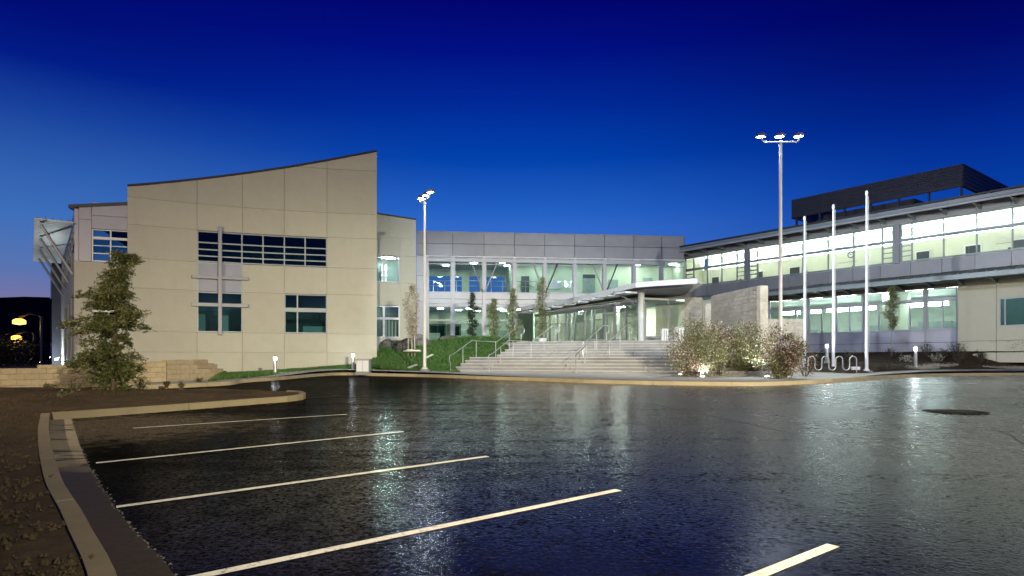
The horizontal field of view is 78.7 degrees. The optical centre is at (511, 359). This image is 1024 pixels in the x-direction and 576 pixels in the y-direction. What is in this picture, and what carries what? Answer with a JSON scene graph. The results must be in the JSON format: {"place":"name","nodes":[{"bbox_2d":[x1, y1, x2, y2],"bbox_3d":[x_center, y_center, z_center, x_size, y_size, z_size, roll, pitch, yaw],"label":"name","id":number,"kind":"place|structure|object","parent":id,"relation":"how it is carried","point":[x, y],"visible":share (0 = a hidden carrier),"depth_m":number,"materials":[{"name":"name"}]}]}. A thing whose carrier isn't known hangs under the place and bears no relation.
{"place":"outdoors","nodes":[
{"label":"outdoors","id":0,"kind":"place"},
{"bbox_2d":[0,361,50,368],"bbox_3d":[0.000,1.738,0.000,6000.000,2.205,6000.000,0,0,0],"label":"ground","id":1,"kind":"structure","parent":0,"point":[25,366],"depth_m":60.97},
{"bbox_2d":[0,330,39,365],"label":"dark bush","id":2,"kind":"object","parent":1,"relation":"on","point":[11,348],"visible":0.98,"depth_m":61.90,"materials":[{"name":"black plant"}]},
{"bbox_2d":[11,330,34,344],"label":"street lamp","id":3,"kind":"object","parent":1,"relation":"on","point":[16,336],"visible":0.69,"depth_m":84.87,"materials":[{"name":"black metal"}]},
{"bbox_2d":[2,335,50,365],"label":"dark bush","id":4,"kind":"object","parent":1,"relation":"on","point":[34,360],"visible":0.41,"depth_m":73.67,"materials":[{"name":"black plant"}]},
{"bbox_2d":[12,312,42,364],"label":"street lamp","id":5,"kind":"object","parent":1,"relation":"on","point":[19,321],"visible":0.96,"depth_m":61.91,"materials":[{"name":"black metal"}]},
{"bbox_2d":[33,150,415,373],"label":"office building","id":6,"kind":"structure","parent":1,"relation":"on","point":[308,264],"depth_m":36.80,"materials":[{"name":"paint"}]},
{"bbox_2d":[65,306,66,364],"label":"window","id":7,"kind":"structure","parent":6,"relation":"in","point":[66,306],"depth_m":43.01,"materials":[{"name":"glass"}]},
{"bbox_2d":[62,230,73,287],"bbox_3d":[-28.950,-6.285,40.734,0.120,1.950,17.644,0,0,-38],"label":"window","id":8,"kind":"structure","parent":6,"relation":"in","point":[69,257],"depth_m":38.97,"materials":[{"name":"blue metal"}]},
{"bbox_2d":[92,229,126,262],"bbox_3d":[-21.781,-6.205,34.074,1.962,1.750,0.120,0,0,-19],"label":"window","id":9,"kind":"structure","parent":6,"relation":"in","point":[110,238],"depth_m":33.91,"materials":[{"name":"grey metal"}]},
{"bbox_2d":[197,292,241,332],"bbox_3d":[-16.752,-2.735,35.815,2.365,2.290,0.140,0,0,-22],"label":"window","id":10,"kind":"structure","parent":6,"relation":"in","point":[197,292],"depth_m":35.85,"materials":[{"name":"metal"}]},
{"bbox_2d":[197,231,326,266],"bbox_3d":[-14.512,-6.455,36.537,7.073,1.750,0.291,0,0,-18],"label":"window","id":11,"kind":"structure","parent":6,"relation":"in","point":[241,244],"depth_m":36.54,"materials":[{"name":"metal"}]},
{"bbox_2d":[284,294,326,333],"bbox_3d":[-12.303,-2.750,37.250,2.428,2.320,0.136,0,0,-14],"label":"window","id":12,"kind":"structure","parent":6,"relation":"in","point":[297,309],"depth_m":37.15,"materials":[{"name":"metal"}]},
{"bbox_2d":[377,255,399,282],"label":"window","id":13,"kind":"structure","parent":6,"relation":"in","point":[398,257],"depth_m":46.27,"materials":[{"name":"grey metal"}]},
{"bbox_2d":[377,305,399,337],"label":"window","id":14,"kind":"structure","parent":6,"relation":"in","point":[383,318],"depth_m":46.24,"materials":[{"name":"grey metal"}]},
{"bbox_2d":[0,387,298,575],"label":"soil","id":15,"kind":"structure","parent":0,"point":[55,543],"depth_m":7.81,"materials":[{"name":"brown soil"}]},
{"bbox_2d":[62,376,86,391],"bbox_3d":[-12.966,0.732,18.545,0.538,0.544,0.750,0,0,29],"label":"weed","id":16,"kind":"object","parent":15,"relation":"on","point":[72,388],"visible":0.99,"depth_m":18.58,"materials":[{"name":"green plant"}]},
{"bbox_2d":[56,249,156,390],"bbox_3d":[-12.431,-1.094,19.241,2.604,4.678,2.480,0,0,-38],"label":"conifer tree","id":17,"kind":"object","parent":15,"relation":"on","point":[105,358],"visible":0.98,"depth_m":19.10,"materials":[{"name":"green plant"}]},
{"bbox_2d":[0,297,419,360],"bbox_3d":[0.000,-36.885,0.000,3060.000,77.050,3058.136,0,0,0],"label":"hills","id":18,"kind":"structure","parent":0,"point":[12,308],"depth_m":623.18,"materials":[{"name":"black"}]},
{"bbox_2d":[371,335,525,372],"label":"lawn bank","id":19,"kind":"structure","parent":0,"point":[443,342],"depth_m":40.07,"materials":[{"name":"green plant"}]},
{"bbox_2d":[379,339,395,348],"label":"boulder","id":20,"kind":"object","parent":19,"relation":"on","point":[387,342],"visible":0.43,"depth_m":41.20,"materials":[{"name":"grey stone"}]},
{"bbox_2d":[391,341,407,350],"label":"boulder","id":21,"kind":"object","parent":19,"relation":"on","point":[399,345],"visible":0.67,"depth_m":40.27,"materials":[{"name":"grey stone"}]},
{"bbox_2d":[402,283,420,355],"bbox_3d":[-6.170,-2.433,38.595,1.412,4.648,1.409,0,0,0],"label":"columnar tree","id":22,"kind":"object","parent":19,"relation":"on","point":[412,322],"visible":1,"depth_m":38.54,"materials":[{"name":"brown plant"}]},
{"bbox_2d":[410,334,430,345],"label":"boulder","id":23,"kind":"object","parent":19,"relation":"on","point":[418,339],"visible":0.45,"depth_m":41.59,"materials":[{"name":"grey stone"}]},
{"bbox_2d":[466,291,479,335],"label":"columnar tree","id":24,"kind":"object","parent":19,"relation":"on","point":[470,314],"visible":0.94,"depth_m":45.13,"materials":[{"name":"green plant"}]},
{"bbox_2d":[449,327,523,369],"bbox_3d":[-1.358,-0.732,36.897,0.217,2.824,7.978,0,0,31],"label":"handrail","id":25,"kind":"object","parent":19,"relation":"on","point":[484,341],"visible":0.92,"depth_m":36.78,"materials":[{"name":"metal"}]},
{"bbox_2d":[484,298,501,336],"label":"columnar tree","id":26,"kind":"object","parent":19,"relation":"on","point":[493,321],"visible":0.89,"depth_m":45.49,"materials":[{"name":"green plant"}]},
{"bbox_2d":[504,288,520,338],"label":"columnar tree","id":27,"kind":"object","parent":19,"relation":"on","point":[513,298],"visible":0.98,"depth_m":43.93,"materials":[{"name":"green plant"}]},
{"bbox_2d":[0,0,1023,315],"label":"sky","id":28,"kind":"structure","parent":0,"point":[606,117],"materials":[{"name":"blue"}]},
{"bbox_2d":[50,370,1023,575],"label":"parking lot","id":29,"kind":"structure","parent":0,"point":[345,475],"depth_m":7.26,"materials":[{"name":"black asphalt"}]},
{"bbox_2d":[38,413,116,575],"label":"kerb","id":30,"kind":"structure","parent":29,"relation":"on","point":[83,537],"depth_m":5.25,"materials":[{"name":"beige concrete"}]},
{"bbox_2d":[0,361,165,387],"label":"garden wall","id":31,"kind":"structure","parent":29,"relation":"on","point":[41,375],"depth_m":22.41,"materials":[{"name":"beige stone"}]},
{"bbox_2d":[50,419,174,575],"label":"gutter","id":32,"kind":"object","parent":29,"relation":"on","point":[129,551],"visible":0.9,"depth_m":5.79,"materials":[{"name":"concrete"}]},
{"bbox_2d":[72,419,176,575],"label":"seam pebbles","id":33,"kind":"object","parent":32,"relation":"on","point":[128,522],"visible":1,"depth_m":6.22,"materials":[{"name":"gravel"}]},
{"bbox_2d":[52,390,305,419],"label":"kerb","id":34,"kind":"structure","parent":29,"relation":"on","point":[301,395],"depth_m":14.22,"materials":[{"name":"beige concrete"}]},
{"bbox_2d":[162,360,213,382],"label":"garden wall","id":35,"kind":"structure","parent":29,"relation":"on","point":[181,370],"depth_m":25.83,"materials":[{"name":"beige stone"}]},
{"bbox_2d":[193,360,223,374],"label":"garden wall","id":36,"kind":"structure","parent":29,"relation":"on","point":[205,364],"depth_m":27.33,"materials":[{"name":"beige stone"}]},
{"bbox_2d":[131,372,1023,388],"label":"kerb","id":37,"kind":"structure","parent":29,"relation":"on","point":[234,382],"depth_m":27.25,"materials":[{"name":"concrete"}]},
{"bbox_2d":[355,359,371,374],"bbox_3d":[-8.174,0.375,34.400,0.800,0.870,0.640,0,0,0],"label":"utility cabinet","id":38,"kind":"object","parent":37,"relation":"on","point":[363,366],"visible":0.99,"depth_m":34.09,"materials":[{"name":"grey metal"}]},
{"bbox_2d":[922,409,988,413],"bbox_3d":[9.991,1.156,14.084,1.280,0.019,1.280,0,0,0],"label":"manhole cover","id":39,"kind":"object","parent":29,"relation":"on","point":[953,411],"visible":1,"depth_m":13.89,"materials":[{"name":"metal"}]},
{"bbox_2d":[128,369,1023,385],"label":"plaza paving","id":40,"kind":"structure","parent":0,"point":[717,378],"depth_m":28.93,"materials":[{"name":"concrete"}]},
{"bbox_2d":[417,189,434,371],"bbox_3d":[-4.640,-4.139,33.080,0.572,9.528,1.939,0,0,-27],"label":"lamp post","id":41,"kind":"object","parent":40,"relation":"on","point":[420,198],"visible":1,"depth_m":32.94,"materials":[{"name":"metal"}]},
{"bbox_2d":[452,340,772,375],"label":"entrance stairs","id":42,"kind":"structure","parent":40,"relation":"on","point":[638,357],"depth_m":34.10,"materials":[{"name":"concrete"}]},
{"bbox_2d":[488,326,557,371],"bbox_3d":[0.762,-0.732,36.208,0.217,2.824,7.978,0,0,31],"label":"handrail","id":43,"kind":"object","parent":42,"relation":"on","point":[518,340],"visible":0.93,"depth_m":34.93,"materials":[{"name":"metal"}]},
{"bbox_2d":[575,325,631,372],"bbox_3d":[5.185,-0.732,34.771,0.217,2.824,7.978,0,0,31],"label":"handrail","id":44,"kind":"object","parent":42,"relation":"on","point":[602,340],"visible":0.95,"depth_m":35.35,"materials":[{"name":"metal"}]},
{"bbox_2d":[661,312,743,376],"bbox_3d":[8.655,-0.698,28.840,3.894,3.042,4.139,0,0,0],"label":"leafy shrub","id":45,"kind":"object","parent":40,"relation":"on","point":[704,353],"visible":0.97,"depth_m":28.47,"materials":[{"name":"green plant"}]},
{"bbox_2d":[705,303,710,339],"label":"stone wall","id":46,"kind":"structure","parent":40,"relation":"on","point":[708,310],"depth_m":37.57,"materials":[{"name":"beige stone"}]},
{"bbox_2d":[702,323,735,375],"bbox_3d":[9.777,-0.528,29.752,1.822,2.648,2.128,0,0,18],"label":"leafy shrub","id":47,"kind":"object","parent":40,"relation":"on","point":[727,336],"visible":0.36,"depth_m":29.46,"materials":[{"name":"green plant"}]},
{"bbox_2d":[711,285,763,356],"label":"stone wall","id":48,"kind":"structure","parent":40,"relation":"on","point":[730,308],"depth_m":33.17,"materials":[{"name":"grey stone"}]},
{"bbox_2d":[722,320,777,374],"bbox_3d":[11.203,-0.518,29.537,3.228,2.719,2.770,0,0,0],"label":"leafy shrub","id":49,"kind":"object","parent":40,"relation":"on","point":[749,353],"visible":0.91,"depth_m":29.19,"materials":[{"name":"green plant"}]},
{"bbox_2d":[757,286,767,355],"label":"stone pier","id":50,"kind":"structure","parent":40,"relation":"on","point":[762,303],"depth_m":31.04,"materials":[{"name":"beige stone"}]},
{"bbox_2d":[755,132,803,377],"bbox_3d":[11.888,-4.651,27.643,2.107,10.897,0.626,0,0,0],"label":"lamp post","id":51,"kind":"object","parent":40,"relation":"on","point":[761,135],"visible":0.78,"depth_m":27.54,"materials":[{"name":"metal"}]},
{"bbox_2d":[760,319,809,378],"bbox_3d":[11.888,-0.447,27.058,2.075,2.629,2.382,0,0,0],"label":"leafy shrub","id":52,"kind":"object","parent":40,"relation":"on","point":[782,359],"visible":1,"depth_m":26.90,"materials":[{"name":"green plant"}]},
{"bbox_2d":[768,319,802,370],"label":"stone wall","id":53,"kind":"structure","parent":40,"relation":"on","point":[796,326],"depth_m":33.47,"materials":[{"name":"beige stone"}]},
{"bbox_2d":[803,216,807,368],"bbox_3d":[17.111,-3.933,36.500,0.560,8.980,0.560,0,0,0],"label":"flagpole","id":54,"kind":"object","parent":40,"relation":"on","point":[805,271],"visible":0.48,"depth_m":36.45,"materials":[{"name":"metal"}]},
{"bbox_2d":[795,352,820,376],"bbox_3d":[13.634,0.106,29.061,1.270,1.432,1.882,0,0,0],"label":"leafy shrub","id":55,"kind":"object","parent":40,"relation":"on","point":[806,368],"visible":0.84,"depth_m":28.86,"materials":[{"name":"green plant"}]},
{"bbox_2d":[794,356,856,372],"bbox_3d":[15.867,0.233,31.600,3.340,0.897,0.180,0,0,0],"label":"bicycle rack","id":56,"kind":"object","parent":40,"relation":"on","point":[828,363],"visible":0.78,"depth_m":31.58,"materials":[{"name":"metal"}]},
{"bbox_2d":[832,204,836,365],"bbox_3d":[17.766,-3.993,34.500,0.560,9.235,0.560,0,0,0],"label":"flagpole","id":57,"kind":"object","parent":40,"relation":"on","point":[834,265],"visible":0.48,"depth_m":34.46,"materials":[{"name":"metal"}]},
{"bbox_2d":[864,190,872,372],"bbox_3d":[18.472,-4.071,32.500,0.560,9.524,0.560,0,0,0],"label":"flagpole","id":58,"kind":"object","parent":40,"relation":"on","point":[867,369],"visible":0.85,"depth_m":32.45,"materials":[{"name":"metal"}]},
{"bbox_2d":[804,351,1023,372],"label":"planting bed","id":59,"kind":"object","parent":40,"relation":"on","point":[970,361],"visible":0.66,"depth_m":37.02,"materials":[{"name":"brown soil"}]},
{"bbox_2d":[803,348,826,364],"bbox_3d":[17.201,-0.170,35.491,1.587,1.078,1.556,0,0,0],"label":"leafy shrub","id":60,"kind":"object","parent":59,"relation":"on","point":[817,358],"visible":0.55,"depth_m":35.34,"materials":[{"name":"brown plant"}]},
{"bbox_2d":[830,350,855,364],"bbox_3d":[18.746,-0.124,35.197,1.385,0.880,1.466,0,0,0],"label":"leafy shrub","id":61,"kind":"object","parent":59,"relation":"on","point":[845,361],"visible":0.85,"depth_m":35.08,"materials":[{"name":"green plant"}]},
{"bbox_2d":[678,164,1023,361],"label":"court building","id":62,"kind":"structure","parent":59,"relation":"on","point":[952,268],"depth_m":43.08,"materials":[{"name":"grey glass"}]},
{"bbox_2d":[685,249,745,285],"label":"window","id":63,"kind":"structure","parent":62,"relation":"in","point":[736,263],"depth_m":52.07,"materials":[{"name":"white metal"}]},
{"bbox_2d":[782,299,802,311],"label":"window","id":64,"kind":"structure","parent":62,"relation":"in","point":[801,308],"depth_m":47.16,"materials":[{"name":"grey metal"}]},
{"bbox_2d":[789,266,800,275],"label":"corridor door","id":65,"kind":"structure","parent":62,"relation":"in","point":[796,269],"depth_m":49.59,"materials":[{"name":"white paint"}]},
{"bbox_2d":[809,297,831,333],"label":"window","id":66,"kind":"structure","parent":62,"relation":"in","point":[830,306],"depth_m":45.69,"materials":[{"name":"grey glass"}]},
{"bbox_2d":[748,225,893,279],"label":"window","id":67,"kind":"structure","parent":62,"relation":"in","point":[883,242],"depth_m":44.99,"materials":[{"name":"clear glass"}]},
{"bbox_2d":[836,295,860,332],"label":"window","id":68,"kind":"structure","parent":62,"relation":"in","point":[858,304],"depth_m":44.21,"materials":[{"name":"grey metal"}]},
{"bbox_2d":[864,292,889,331],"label":"window","id":69,"kind":"structure","parent":62,"relation":"in","point":[873,303],"depth_m":42.51,"materials":[{"name":"grey metal"}]},
{"bbox_2d":[893,290,922,330],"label":"window","id":70,"kind":"structure","parent":62,"relation":"in","point":[916,300],"depth_m":40.75,"materials":[{"name":"grey metal"}]},
{"bbox_2d":[915,249,930,260],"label":"corridor door","id":71,"kind":"structure","parent":62,"relation":"in","point":[922,254],"depth_m":42.35,"materials":[{"name":"white paint"}]},
{"bbox_2d":[927,287,957,329],"bbox_3d":[27.130,-3.235,39.363,0.120,2.590,1.686,0,0,-37],"label":"window","id":72,"kind":"structure","parent":62,"relation":"in","point":[945,298],"depth_m":39.14,"materials":[{"name":"grey metal"}]},
{"bbox_2d":[900,204,1023,262],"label":"window","id":73,"kind":"structure","parent":62,"relation":"in","point":[1012,224],"depth_m":38.62,"materials":[{"name":"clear glass"}]},
{"bbox_2d":[964,243,981,255],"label":"corridor door","id":74,"kind":"structure","parent":62,"relation":"in","point":[971,248],"depth_m":40.12,"materials":[{"name":"white paint"}]},
{"bbox_2d":[999,297,1023,325],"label":"window","id":75,"kind":"structure","parent":62,"relation":"in","point":[1010,297],"depth_m":36.65,"materials":[{"name":"grey metal"}]},
{"bbox_2d":[1011,238,1023,250],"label":"corridor door","id":76,"kind":"structure","parent":62,"relation":"in","point":[1018,243],"depth_m":38.24,"materials":[{"name":"white paint"}]},
{"bbox_2d":[868,359,901,369],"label":"bed shrub","id":77,"kind":"object","parent":59,"relation":"on","point":[886,367],"visible":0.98,"depth_m":33.70,"materials":[{"name":"green plant"}]},
{"bbox_2d":[878,285,901,354],"bbox_3d":[23.921,-2.493,39.461,1.258,4.595,1.145,0,0,0],"label":"columnar tree","id":78,"kind":"object","parent":59,"relation":"on","point":[893,320],"visible":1,"depth_m":39.35,"materials":[{"name":"green plant"}]},
{"bbox_2d":[918,341,935,355],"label":"bed shrub","id":79,"kind":"object","parent":59,"relation":"on","point":[926,352],"visible":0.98,"depth_m":39.14,"materials":[{"name":"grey plant"}]},
{"bbox_2d":[928,353,945,361],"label":"bed shrub","id":80,"kind":"object","parent":59,"relation":"on","point":[934,358],"visible":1,"depth_m":37.29,"materials":[{"name":"green plant"}]},
{"bbox_2d":[945,340,967,353],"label":"bed shrub","id":81,"kind":"object","parent":59,"relation":"on","point":[956,349],"visible":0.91,"depth_m":38.38,"materials":[{"name":"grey plant"}]},
{"bbox_2d":[947,348,971,362],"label":"bed shrub","id":82,"kind":"object","parent":59,"relation":"on","point":[959,356],"visible":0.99,"depth_m":37.21,"materials":[{"name":"green plant"}]},
{"bbox_2d":[982,365,1023,368],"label":"gravel","id":83,"kind":"structure","parent":40,"relation":"on","point":[1012,367],"depth_m":35.73,"materials":[{"name":"grey gravel"}]},
{"bbox_2d":[906,365,939,369],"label":"gravel","id":84,"kind":"structure","parent":0,"point":[926,367],"depth_m":35.23,"materials":[{"name":"grey gravel"}]},
{"bbox_2d":[918,361,958,366],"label":"gravel","id":85,"kind":"structure","parent":0,"point":[941,365],"depth_m":36.41,"materials":[{"name":"grey gravel"}]},
{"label":"lawn strip","id":86,"kind":"structure","parent":0,"visible":0},
{"bbox_2d":[208,364,386,380],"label":"grass","id":87,"kind":"structure","parent":86,"relation":"on","point":[226,374],"depth_m":33.08,"materials":[{"name":"green plant"}]},
{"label":"entrance terrace","id":88,"kind":"structure","parent":0,"visible":0},
{"bbox_2d":[534,276,551,338],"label":"columnar tree","id":89,"kind":"object","parent":88,"relation":"on","point":[541,312],"visible":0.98,"depth_m":42.55,"materials":[{"name":"green plant"}]},
{"bbox_2d":[417,231,710,341],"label":"link building","id":90,"kind":"structure","parent":88,"relation":"on","point":[642,286],"depth_m":52.32,"materials":[{"name":"grey metal"}]},
{"bbox_2d":[429,324,446,336],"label":"door","id":91,"kind":"structure","parent":90,"relation":"in","point":[433,328],"depth_m":57.26,"materials":[{"name":"clear glass"}]},
{"bbox_2d":[428,257,450,291],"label":"window","id":92,"kind":"structure","parent":90,"relation":"in","point":[428,257],"depth_m":51.70,"materials":[{"name":"grey metal"}]},
{"bbox_2d":[428,306,450,339],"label":"window","id":93,"kind":"structure","parent":90,"relation":"in","point":[428,306],"depth_m":51.69,"materials":[{"name":"grey metal"}]},
{"bbox_2d":[486,258,512,292],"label":"window","id":94,"kind":"structure","parent":90,"relation":"in","point":[486,258],"depth_m":52.25,"materials":[{"name":"grey metal"}]},
{"bbox_2d":[516,259,542,292],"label":"window","id":95,"kind":"structure","parent":90,"relation":"in","point":[529,259],"depth_m":52.49,"materials":[{"name":"grey metal"}]},
{"bbox_2d":[543,315,549,340],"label":"storefront window","id":96,"kind":"structure","parent":90,"relation":"in","point":[547,332],"depth_m":51.34,"materials":[{"name":"clear glass"}]},
{"bbox_2d":[550,314,557,340],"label":"storefront window","id":97,"kind":"structure","parent":90,"relation":"in","point":[553,317],"depth_m":50.47,"materials":[{"name":"clear glass"}]},
{"bbox_2d":[547,259,572,293],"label":"window","id":98,"kind":"structure","parent":90,"relation":"in","point":[547,259],"depth_m":52.83,"materials":[{"name":"grey metal"}]},
{"bbox_2d":[558,313,565,340],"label":"storefront window","id":99,"kind":"structure","parent":90,"relation":"in","point":[561,316],"depth_m":49.25,"materials":[{"name":"clear glass"}]},
{"bbox_2d":[566,311,574,340],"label":"entrance door","id":100,"kind":"structure","parent":90,"relation":"in","point":[570,316],"depth_m":48.16,"materials":[{"name":"clear glass"}]},
{"bbox_2d":[575,310,583,340],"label":"storefront window","id":101,"kind":"structure","parent":90,"relation":"in","point":[579,315],"depth_m":47.02,"materials":[{"name":"clear glass"}]},
{"bbox_2d":[583,274,594,292],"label":"door","id":102,"kind":"structure","parent":90,"relation":"in","point":[588,279],"depth_m":56.12,"materials":[{"name":"glass"}]},
{"bbox_2d":[584,309,593,340],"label":"storefront window","id":103,"kind":"structure","parent":90,"relation":"in","point":[588,314],"depth_m":45.90,"materials":[{"name":"clear glass"}]},
{"bbox_2d":[594,308,603,340],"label":"storefront window","id":104,"kind":"structure","parent":90,"relation":"in","point":[598,312],"depth_m":44.66,"materials":[{"name":"clear glass"}]},
{"bbox_2d":[604,306,614,340],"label":"entrance door","id":105,"kind":"structure","parent":90,"relation":"in","point":[609,312],"depth_m":43.57,"materials":[{"name":"clear glass"}]},
{"bbox_2d":[606,260,631,289],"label":"window","id":106,"kind":"structure","parent":90,"relation":"in","point":[606,260],"depth_m":53.23,"materials":[{"name":"grey metal"}]},
{"bbox_2d":[615,305,625,340],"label":"entrance door","id":107,"kind":"structure","parent":90,"relation":"in","point":[620,311],"depth_m":42.43,"materials":[{"name":"clear glass"}]},
{"bbox_2d":[626,303,637,340],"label":"storefront window","id":108,"kind":"structure","parent":90,"relation":"in","point":[631,309],"depth_m":41.25,"materials":[{"name":"clear glass"}]},
{"bbox_2d":[645,298,684,337],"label":"entrance window","id":109,"kind":"structure","parent":90,"relation":"in","point":[680,298],"depth_m":41.99,"materials":[{"name":"grey metal"}]},
{"bbox_2d":[660,328,668,339],"bbox_3d":[9.607,-1.585,39.300,0.440,0.850,0.440,0,0,0],"label":"litter bin","id":110,"kind":"object","parent":88,"relation":"on","point":[664,333],"visible":0.76,"depth_m":39.10,"materials":[{"name":"white metal"}]},
{"bbox_2d":[685,297,702,338],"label":"stone wall","id":111,"kind":"structure","parent":88,"relation":"on","point":[694,306],"depth_m":39.38,"materials":[{"name":"grey stone"}]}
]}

